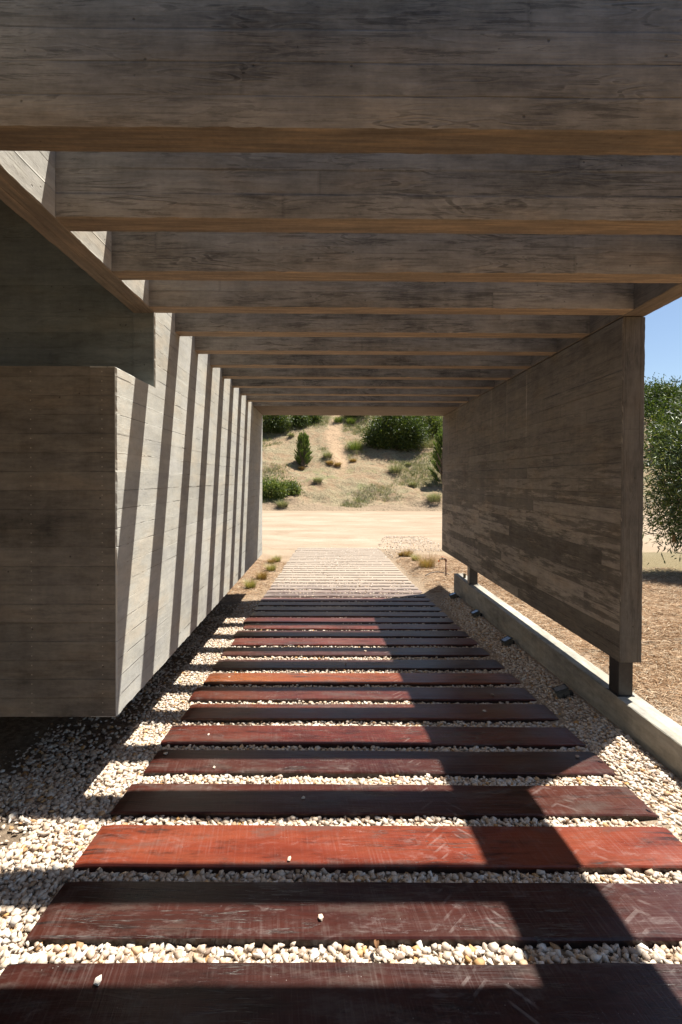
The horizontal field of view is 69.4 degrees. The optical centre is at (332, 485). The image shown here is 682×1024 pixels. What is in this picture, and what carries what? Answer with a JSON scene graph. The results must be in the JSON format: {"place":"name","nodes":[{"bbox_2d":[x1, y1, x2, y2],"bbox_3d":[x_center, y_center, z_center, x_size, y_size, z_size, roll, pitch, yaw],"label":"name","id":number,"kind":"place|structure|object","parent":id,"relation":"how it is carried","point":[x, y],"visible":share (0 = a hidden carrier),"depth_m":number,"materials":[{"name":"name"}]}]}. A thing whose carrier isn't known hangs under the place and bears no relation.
{"place":"outdoors","nodes":[
{"label":"outdoors","id":0,"kind":"place"},
{"bbox_2d":[0,546,681,964],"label":"ground","id":1,"kind":"structure","parent":0,"point":[20,734],"depth_m":3.73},
{"bbox_2d":[0,199,261,716],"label":"concrete house","id":2,"kind":"structure","parent":1,"relation":"on","point":[130,497],"depth_m":3.13,"materials":[{"name":"grey concrete"}]},
{"bbox_2d":[241,577,261,588],"bbox_3d":[-1.558,1.845,9.332,0.495,0.210,0.505,0,1,0],"label":"grass tuft","id":3,"kind":"object","parent":1,"relation":"on","point":[251,584],"visible":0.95,"depth_m":9.33,"materials":[{"name":"green plant"}]},
{"bbox_2d":[254,569,271,579],"bbox_3d":[-1.482,1.872,10.424,0.548,0.230,0.587,0,1,0],"label":"grass tuft","id":4,"kind":"object","parent":1,"relation":"on","point":[264,575],"visible":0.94,"depth_m":10.38,"materials":[{"name":"plant"}]},
{"bbox_2d":[263,558,275,563],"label":"grass tuft","id":5,"kind":"object","parent":1,"relation":"on","point":[269,561],"visible":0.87,"depth_m":13.00,"materials":[{"name":"plant"}]},
{"bbox_2d":[263,563,278,571],"bbox_3d":[-1.446,1.915,11.680,0.581,0.230,0.557,0,1,0],"label":"grass tuft","id":6,"kind":"object","parent":1,"relation":"on","point":[271,567],"visible":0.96,"depth_m":11.63,"materials":[{"name":"green plant"}]},
{"bbox_2d":[268,555,282,562],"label":"grass tuft","id":7,"kind":"object","parent":1,"relation":"on","point":[278,559],"visible":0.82,"depth_m":13.33,"materials":[{"name":"green plant"}]},
{"bbox_2d":[295,550,380,550],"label":"timber sleeper","id":8,"kind":"object","parent":1,"relation":"on","point":[339,550],"visible":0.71,"depth_m":16.33,"materials":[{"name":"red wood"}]},
{"bbox_2d":[297,548,378,548],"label":"timber sleeper","id":9,"kind":"object","parent":1,"relation":"on","point":[338,548],"visible":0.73,"depth_m":17.04,"materials":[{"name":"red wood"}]},
{"bbox_2d":[292,553,384,554],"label":"timber sleeper","id":10,"kind":"object","parent":1,"relation":"on","point":[338,553],"visible":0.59,"depth_m":15.37,"materials":[{"name":"red wood"}]},
{"bbox_2d":[297,549,379,549],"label":"timber sleeper","id":11,"kind":"object","parent":1,"relation":"on","point":[338,549],"visible":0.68,"depth_m":16.69,"materials":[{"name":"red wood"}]},
{"bbox_2d":[292,554,385,555],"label":"timber sleeper","id":12,"kind":"object","parent":1,"relation":"on","point":[337,555],"visible":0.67,"depth_m":14.88,"materials":[{"name":"red wood"}]},
{"bbox_2d":[289,558,388,559],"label":"timber sleeper","id":13,"kind":"object","parent":1,"relation":"on","point":[335,559],"visible":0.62,"depth_m":13.80,"materials":[{"name":"red wood"}]},
{"bbox_2d":[296,551,381,551],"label":"timber sleeper","id":14,"kind":"object","parent":1,"relation":"on","point":[339,551],"visible":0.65,"depth_m":15.99,"materials":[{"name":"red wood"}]},
{"bbox_2d":[295,552,382,552],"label":"timber sleeper","id":15,"kind":"object","parent":1,"relation":"on","point":[338,552],"visible":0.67,"depth_m":15.68,"materials":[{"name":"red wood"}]},
{"bbox_2d":[289,560,389,561],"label":"timber sleeper","id":16,"kind":"object","parent":1,"relation":"on","point":[346,560],"visible":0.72,"depth_m":13.51,"materials":[{"name":"red wood"}]},
{"bbox_2d":[287,561,391,562],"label":"timber sleeper","id":17,"kind":"object","parent":1,"relation":"on","point":[330,562],"visible":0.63,"depth_m":13.11,"materials":[{"name":"red wood"}]},
{"bbox_2d":[291,557,387,558],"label":"timber sleeper","id":18,"kind":"object","parent":1,"relation":"on","point":[345,557],"visible":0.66,"depth_m":14.26,"materials":[{"name":"red wood"}]},
{"bbox_2d":[292,556,386,556],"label":"timber sleeper","id":19,"kind":"object","parent":1,"relation":"on","point":[339,556],"visible":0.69,"depth_m":14.53,"materials":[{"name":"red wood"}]},
{"bbox_2d":[283,567,396,568],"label":"timber sleeper","id":20,"kind":"object","parent":1,"relation":"on","point":[341,567],"visible":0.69,"depth_m":12.06,"materials":[{"name":"red wood"}]},
{"bbox_2d":[284,565,395,566],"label":"timber sleeper","id":21,"kind":"object","parent":1,"relation":"on","point":[341,565],"visible":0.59,"depth_m":12.43,"materials":[{"name":"red wood"}]},
{"bbox_2d":[286,563,393,564],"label":"timber sleeper","id":22,"kind":"object","parent":1,"relation":"on","point":[340,563],"visible":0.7,"depth_m":12.86,"materials":[{"name":"red wood"}]},
{"bbox_2d":[282,569,398,570],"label":"timber sleeper","id":23,"kind":"object","parent":1,"relation":"on","point":[342,569],"visible":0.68,"depth_m":11.70,"materials":[{"name":"red wood"}]},
{"bbox_2d":[0,536,681,974],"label":"gravel","id":24,"kind":"structure","parent":1,"relation":"on","point":[124,762],"depth_m":2.64,"materials":[{"name":"white gravel"}]},
{"bbox_2d":[374,939,378,949],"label":"dry leaf","id":25,"kind":"object","parent":24,"relation":"on","point":[376,942],"visible":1,"depth_m":1.77,"materials":[{"name":"brown plant"}]},
{"bbox_2d":[0,962,681,1023],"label":"timber sleeper","id":26,"kind":"object","parent":1,"relation":"on","point":[327,993],"visible":1,"depth_m":1.61,"materials":[{"name":"red wood"}]},
{"bbox_2d":[93,974,101,985],"bbox_3d":[-0.780,1.653,1.645,0.021,0.017,0.032,0,1,0],"label":"pebble","id":27,"kind":"object","parent":26,"relation":"on","point":[97,981],"visible":1,"depth_m":1.64,"materials":[{"name":"beige stone"}]},
{"bbox_2d":[279,573,403,575],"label":"timber sleeper","id":28,"kind":"object","parent":1,"relation":"on","point":[391,574],"visible":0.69,"depth_m":10.95,"materials":[{"name":"red wood"}]},
{"bbox_2d":[277,575,406,577],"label":"timber sleeper","id":29,"kind":"object","parent":1,"relation":"on","point":[332,576],"visible":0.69,"depth_m":10.63,"materials":[{"name":"red wood"}]},
{"bbox_2d":[275,578,408,580],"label":"timber sleeper","id":30,"kind":"object","parent":1,"relation":"on","point":[372,579],"visible":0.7,"depth_m":10.23,"materials":[{"name":"red wood"}]},
{"bbox_2d":[282,571,401,572],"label":"timber sleeper","id":31,"kind":"object","parent":1,"relation":"on","point":[342,571],"visible":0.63,"depth_m":11.36,"materials":[{"name":"red wood"}]},
{"bbox_2d":[273,580,411,583],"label":"timber sleeper","id":32,"kind":"object","parent":1,"relation":"on","point":[341,582],"visible":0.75,"depth_m":9.86,"materials":[{"name":"red wood"}]},
{"bbox_2d":[271,583,414,586],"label":"timber sleeper","id":33,"kind":"object","parent":1,"relation":"on","point":[343,585],"visible":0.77,"depth_m":9.52,"materials":[{"name":"red wood"}]},
{"bbox_2d":[270,586,418,589],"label":"timber sleeper","id":34,"kind":"object","parent":1,"relation":"on","point":[328,588],"visible":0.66,"depth_m":9.17,"materials":[{"name":"red wood"}]},
{"bbox_2d":[266,590,422,593],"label":"timber sleeper","id":35,"kind":"object","parent":1,"relation":"on","point":[354,591],"visible":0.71,"depth_m":8.84,"materials":[{"name":"red wood"}]},
{"bbox_2d":[264,593,426,597],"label":"timber sleeper","id":36,"kind":"object","parent":1,"relation":"on","point":[319,595],"visible":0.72,"depth_m":8.46,"materials":[{"name":"red wood"}]},
{"bbox_2d":[260,597,430,601],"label":"timber sleeper","id":37,"kind":"object","parent":1,"relation":"on","point":[267,599],"visible":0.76,"depth_m":8.11,"materials":[{"name":"red wood"}]},
{"bbox_2d":[258,602,435,606],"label":"timber sleeper","id":38,"kind":"object","parent":1,"relation":"on","point":[358,604],"visible":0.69,"depth_m":7.73,"materials":[{"name":"red wood"}]},
{"bbox_2d":[254,606,441,611],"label":"timber sleeper","id":39,"kind":"object","parent":1,"relation":"on","point":[346,609],"visible":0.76,"depth_m":7.37,"materials":[{"name":"red wood"}]},
{"bbox_2d":[243,617,453,623],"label":"timber sleeper","id":40,"kind":"object","parent":1,"relation":"on","point":[355,620],"visible":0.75,"depth_m":6.67,"materials":[{"name":"red wood"}]},
{"bbox_2d":[250,612,447,617],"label":"timber sleeper","id":41,"kind":"object","parent":1,"relation":"on","point":[352,614],"visible":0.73,"depth_m":7.02,"materials":[{"name":"red wood"}]},
{"bbox_2d":[234,630,469,637],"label":"timber sleeper","id":42,"kind":"object","parent":1,"relation":"on","point":[334,634],"visible":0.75,"depth_m":5.98,"materials":[{"name":"red wood"}]},
{"bbox_2d":[243,623,460,630],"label":"timber sleeper","id":43,"kind":"object","parent":1,"relation":"on","point":[335,627],"visible":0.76,"depth_m":6.33,"materials":[{"name":"red wood"}]},
{"bbox_2d":[25,881,681,948],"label":"timber sleeper","id":44,"kind":"object","parent":1,"relation":"on","point":[271,914],"visible":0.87,"depth_m":1.92,"materials":[{"name":"red wood"}]},
{"bbox_2d":[318,914,323,920],"bbox_3d":[-0.044,1.666,1.900,0.024,0.012,0.023,0,1,0],"label":"pebble","id":45,"kind":"object","parent":44,"relation":"on","point":[320,917],"visible":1,"depth_m":1.90,"materials":[{"name":"beige stone"}]},
{"bbox_2d":[231,638,478,647],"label":"timber sleeper","id":46,"kind":"object","parent":1,"relation":"on","point":[356,642],"visible":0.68,"depth_m":5.64,"materials":[{"name":"red wood"}]},
{"bbox_2d":[221,647,489,657],"bbox_3d":[0.260,1.847,5.317,2.859,0.122,0.271,0,-2,0],"label":"timber sleeper","id":47,"kind":"object","parent":1,"relation":"on","point":[269,652],"visible":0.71,"depth_m":5.26,"materials":[{"name":"red wood"}]},
{"bbox_2d":[213,659,504,671],"bbox_3d":[0.266,1.833,4.904,2.844,0.122,0.265,0,-2,0],"label":"timber sleeper","id":48,"kind":"object","parent":1,"relation":"on","point":[340,665],"visible":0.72,"depth_m":4.85,"materials":[{"name":"red wood"}]},
{"bbox_2d":[203,673,520,686],"bbox_3d":[0.276,1.820,4.513,2.843,0.123,0.257,0,-2,0],"label":"timber sleeper","id":49,"kind":"object","parent":1,"relation":"on","point":[374,679],"visible":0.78,"depth_m":4.46,"materials":[{"name":"red wood"}]},
{"bbox_2d":[189,687,536,703],"bbox_3d":[0.252,1.808,4.152,2.846,0.122,0.265,0,-2,0],"label":"timber sleeper","id":50,"kind":"object","parent":1,"relation":"on","point":[462,695],"visible":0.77,"depth_m":4.11,"materials":[{"name":"red wood"}]},
{"bbox_2d":[181,704,558,722],"bbox_3d":[0.287,1.796,3.798,2.822,0.122,0.270,0,-2,0],"label":"timber sleeper","id":51,"kind":"object","parent":1,"relation":"on","point":[336,713],"visible":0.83,"depth_m":3.75,"materials":[{"name":"red wood"}]},
{"bbox_2d":[160,725,585,748],"bbox_3d":[0.272,1.783,3.413,2.840,0.124,0.265,0,-2,0],"label":"timber sleeper","id":52,"kind":"object","parent":1,"relation":"on","point":[390,737],"visible":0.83,"depth_m":3.37,"materials":[{"name":"red wood"}]},
{"bbox_2d":[74,825,681,873],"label":"timber sleeper","id":53,"kind":"object","parent":1,"relation":"on","point":[216,849],"visible":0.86,"depth_m":2.28,"materials":[{"name":"red wood"}]},
{"bbox_2d":[143,750,616,778],"bbox_3d":[0.284,1.772,3.063,2.820,0.122,0.266,0,-2,0],"label":"timber sleeper","id":54,"kind":"object","parent":1,"relation":"on","point":[366,764],"visible":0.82,"depth_m":3.03,"materials":[{"name":"red wood"}]},
{"bbox_2d":[111,783,657,820],"bbox_3d":[0.266,1.759,2.678,2.830,0.122,0.268,0,-2,0],"label":"timber sleeper","id":55,"kind":"object","parent":1,"relation":"on","point":[339,801],"visible":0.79,"depth_m":2.64,"materials":[{"name":"red wood"}]},
{"bbox_2d":[397,547,414,556],"bbox_3d":[2.129,1.847,13.764,0.700,0.272,0.634,0,1,0],"label":"grass tuft","id":56,"kind":"object","parent":1,"relation":"on","point":[408,554],"visible":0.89,"depth_m":13.68,"materials":[{"name":"plant"}]},
{"bbox_2d":[410,552,421,560],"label":"grass tuft","id":57,"kind":"object","parent":1,"relation":"on","point":[414,557],"visible":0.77,"depth_m":12.38,"materials":[{"name":"yellow plant"}]},
{"bbox_2d":[412,552,441,568],"bbox_3d":[2.120,1.652,11.055,0.898,0.372,0.934,0,1,0],"label":"grass tuft","id":58,"kind":"object","parent":1,"relation":"on","point":[426,562],"visible":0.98,"depth_m":10.98,"materials":[{"name":"plant"}]},
{"bbox_2d":[438,557,446,575],"bbox_3d":[2.190,1.657,9.785,0.178,0.482,0.034,0,1,0],"label":"garden tap","id":59,"kind":"object","parent":1,"relation":"on","point":[442,558],"visible":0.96,"depth_m":9.78,"materials":[{"name":"gold metal"}]},
{"bbox_2d":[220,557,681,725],"bbox_3d":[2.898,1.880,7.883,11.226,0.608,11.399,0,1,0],"label":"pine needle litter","id":60,"kind":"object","parent":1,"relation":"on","point":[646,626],"visible":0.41,"depth_m":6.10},
{"bbox_2d":[641,640,680,645],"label":"fallen twig","id":61,"kind":"object","parent":60,"relation":"on","point":[661,641],"visible":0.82,"depth_m":5.38,"materials":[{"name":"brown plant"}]},
{"bbox_2d":[449,592,458,600],"bbox_3d":[1.895,1.719,7.526,0.153,0.107,0.369,0,1,0],"label":"floodlight","id":62,"kind":"object","parent":1,"relation":"on","point":[453,595],"visible":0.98,"depth_m":7.62,"materials":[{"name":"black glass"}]},
{"bbox_2d":[470,609,481,617],"bbox_3d":[1.920,1.702,6.432,0.153,0.110,0.280,0,1,-6],"label":"floodlight","id":63,"kind":"object","parent":1,"relation":"on","point":[476,613],"visible":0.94,"depth_m":6.48,"materials":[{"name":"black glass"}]},
{"bbox_2d":[500,635,514,646],"bbox_3d":[1.928,1.694,5.256,0.153,0.110,0.280,0,1,-15],"label":"floodlight","id":64,"kind":"object","parent":1,"relation":"on","point":[507,640],"visible":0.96,"depth_m":5.31,"materials":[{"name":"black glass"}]},
{"bbox_2d":[552,684,573,698],"bbox_3d":[1.875,1.685,3.929,0.153,0.110,0.280,0,1,7],"label":"floodlight","id":65,"kind":"object","parent":1,"relation":"on","point":[562,691],"visible":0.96,"depth_m":3.98,"materials":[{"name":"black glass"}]},
{"bbox_2d":[454,573,681,779],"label":"wall","id":66,"kind":"structure","parent":1,"relation":"on","point":[652,730],"depth_m":3.98,"materials":[{"name":"grey concrete"}]},
{"bbox_2d":[0,0,681,696],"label":"concrete pergola","id":67,"kind":"object","parent":66,"relation":"on","point":[462,218],"visible":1,"depth_m":2.18,"materials":[{"name":"grey concrete"}]},
{"bbox_2d":[642,375,681,564],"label":"willow leaved shrub","id":68,"kind":"object","parent":1,"relation":"on","point":[669,487],"visible":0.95,"depth_m":10.03,"materials":[{"name":"green plant"}]},
{"bbox_2d":[262,410,678,511],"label":"dune hill","id":69,"kind":"structure","parent":0,"point":[335,488],"depth_m":40.16,"materials":[{"name":"beige sand"}]},
{"bbox_2d":[262,475,293,500],"bbox_3d":[-4.245,0.343,35.066,3.334,2.584,2.687,0,1,19],"label":"dune bush","id":70,"kind":"object","parent":69,"relation":"on","point":[274,489],"visible":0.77,"depth_m":34.65,"materials":[{"name":"green plant"}]},
{"bbox_2d":[262,415,294,434],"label":"dune bush","id":71,"kind":"object","parent":69,"relation":"on","point":[275,424],"visible":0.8,"depth_m":49.22,"materials":[{"name":"green plant"}]},
{"bbox_2d":[276,499,289,507],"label":"grass clump","id":72,"kind":"object","parent":69,"relation":"on","point":[282,505],"visible":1,"depth_m":33.34,"materials":[{"name":"green plant"}]},
{"bbox_2d":[283,475,304,495],"bbox_3d":[-2.947,0.260,35.535,2.038,2.069,1.910,0,1,0],"label":"dune bush","id":73,"kind":"object","parent":69,"relation":"on","point":[296,488],"visible":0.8,"depth_m":35.30,"materials":[{"name":"green plant"}]},
{"bbox_2d":[294,429,312,466],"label":"pine tree","id":74,"kind":"object","parent":69,"relation":"on","point":[303,452],"visible":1,"depth_m":41.81,"materials":[{"name":"green plant"}]},
{"bbox_2d":[290,415,316,428],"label":"dune bush","id":75,"kind":"object","parent":69,"relation":"on","point":[300,420],"visible":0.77,"depth_m":50.62,"materials":[{"name":"green plant"}]},
{"bbox_2d":[307,415,322,423],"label":"dune bush","id":76,"kind":"object","parent":69,"relation":"on","point":[314,418],"visible":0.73,"depth_m":51.85,"materials":[{"name":"green plant"}]},
{"bbox_2d":[311,476,323,482],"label":"grass clump","id":77,"kind":"object","parent":69,"relation":"on","point":[317,480],"visible":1,"depth_m":37.27,"materials":[{"name":"green plant"}]},
{"bbox_2d":[321,452,334,457],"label":"grass clump","id":78,"kind":"object","parent":69,"relation":"on","point":[327,455],"visible":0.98,"depth_m":42.47,"materials":[{"name":"green plant"}]},
{"bbox_2d":[332,461,341,466],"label":"grass clump","id":79,"kind":"object","parent":69,"relation":"on","point":[337,464],"visible":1,"depth_m":41.59,"materials":[{"name":"plant"}]},
{"bbox_2d":[332,416,343,422],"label":"grass clump","id":80,"kind":"object","parent":69,"relation":"on","point":[338,420],"visible":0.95,"depth_m":51.57,"materials":[{"name":"green plant"}]},
{"bbox_2d":[345,417,356,423],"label":"grass clump","id":81,"kind":"object","parent":69,"relation":"on","point":[351,421],"visible":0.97,"depth_m":51.60,"materials":[{"name":"green plant"}]},
{"bbox_2d":[262,415,442,507],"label":"dune grass","id":82,"kind":"structure","parent":69,"relation":"on","point":[412,472],"depth_m":40.56,"materials":[{"name":"plant"}]},
{"bbox_2d":[342,439,364,449],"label":"grass clump","id":83,"kind":"object","parent":69,"relation":"on","point":[353,446],"visible":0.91,"depth_m":44.79,"materials":[{"name":"green plant"}]},
{"bbox_2d":[340,415,368,419],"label":"dune bush","id":84,"kind":"object","parent":69,"relation":"on","point":[349,416],"visible":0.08,"depth_m":52.69,"materials":[{"name":"green plant"}]},
{"bbox_2d":[357,416,432,452],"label":"dune bush","id":85,"kind":"object","parent":69,"relation":"on","point":[383,432],"visible":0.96,"depth_m":44.70,"materials":[{"name":"green plant"}]},
{"bbox_2d":[388,464,405,472],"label":"grass clump","id":86,"kind":"object","parent":69,"relation":"on","point":[393,469],"visible":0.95,"depth_m":40.14,"materials":[{"name":"green plant"}]},
{"bbox_2d":[407,481,421,486],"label":"grass clump","id":87,"kind":"object","parent":69,"relation":"on","point":[413,484],"visible":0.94,"depth_m":38.19,"materials":[{"name":"green plant"}]},
{"bbox_2d":[412,416,429,437],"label":"dune bush","id":88,"kind":"object","parent":69,"relation":"on","point":[421,417],"visible":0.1,"depth_m":48.53,"materials":[{"name":"green plant"}]},
{"bbox_2d":[421,435,435,447],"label":"grass clump","id":89,"kind":"object","parent":69,"relation":"on","point":[429,444],"visible":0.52,"depth_m":45.48,"materials":[{"name":"green plant"}]},
{"bbox_2d":[423,416,442,436],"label":"dune bush","id":90,"kind":"object","parent":69,"relation":"on","point":[435,423],"visible":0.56,"depth_m":48.70,"materials":[{"name":"green plant"}]},
{"bbox_2d":[424,489,441,501],"bbox_3d":[7.037,0.704,34.368,2.232,0.865,2.236,0,1,0],"label":"grass clump","id":91,"kind":"object","parent":69,"relation":"on","point":[431,497],"visible":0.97,"depth_m":34.09,"materials":[{"name":"green plant"}]},
{"bbox_2d":[428,427,442,481],"bbox_3d":[8.869,-2.439,38.618,2.691,5.084,2.812,0,1,0],"label":"pine tree","id":92,"kind":"object","parent":69,"relation":"on","point":[437,450],"visible":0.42,"depth_m":38.45,"materials":[{"name":"green plant"}]},
{"bbox_2d":[644,373,681,411],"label":"hill bush","id":93,"kind":"object","parent":69,"relation":"on","point":[654,393],"visible":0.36,"depth_m":54.21,"materials":[{"name":"green plant"}]},
{"bbox_2d":[644,394,681,423],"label":"hill bush","id":94,"kind":"object","parent":69,"relation":"on","point":[654,407],"visible":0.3,"depth_m":49.51,"materials":[{"name":"green plant"}]},
{"bbox_2d":[644,412,681,455],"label":"hill bush","id":95,"kind":"object","parent":69,"relation":"on","point":[650,438],"visible":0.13,"depth_m":43.72,"materials":[{"name":"green plant"}]},
{"bbox_2d":[644,407,681,446],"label":"hill bush","id":96,"kind":"object","parent":69,"relation":"on","point":[658,422],"visible":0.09,"depth_m":45.93,"materials":[{"name":"green plant"}]},
{"bbox_2d":[644,372,681,402],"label":"hill bush","id":97,"kind":"object","parent":69,"relation":"on","point":[662,384],"visible":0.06,"depth_m":56.54,"materials":[{"name":"green plant"}]},
{"bbox_2d":[262,511,681,549],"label":"sandy road","id":98,"kind":"structure","parent":0,"point":[321,529],"depth_m":22.97,"materials":[{"name":"beige sand"}]},
{"bbox_2d":[644,297,681,393],"label":"sky","id":99,"kind":"structure","parent":0,"point":[663,326],"materials":[{"name":"blue"}]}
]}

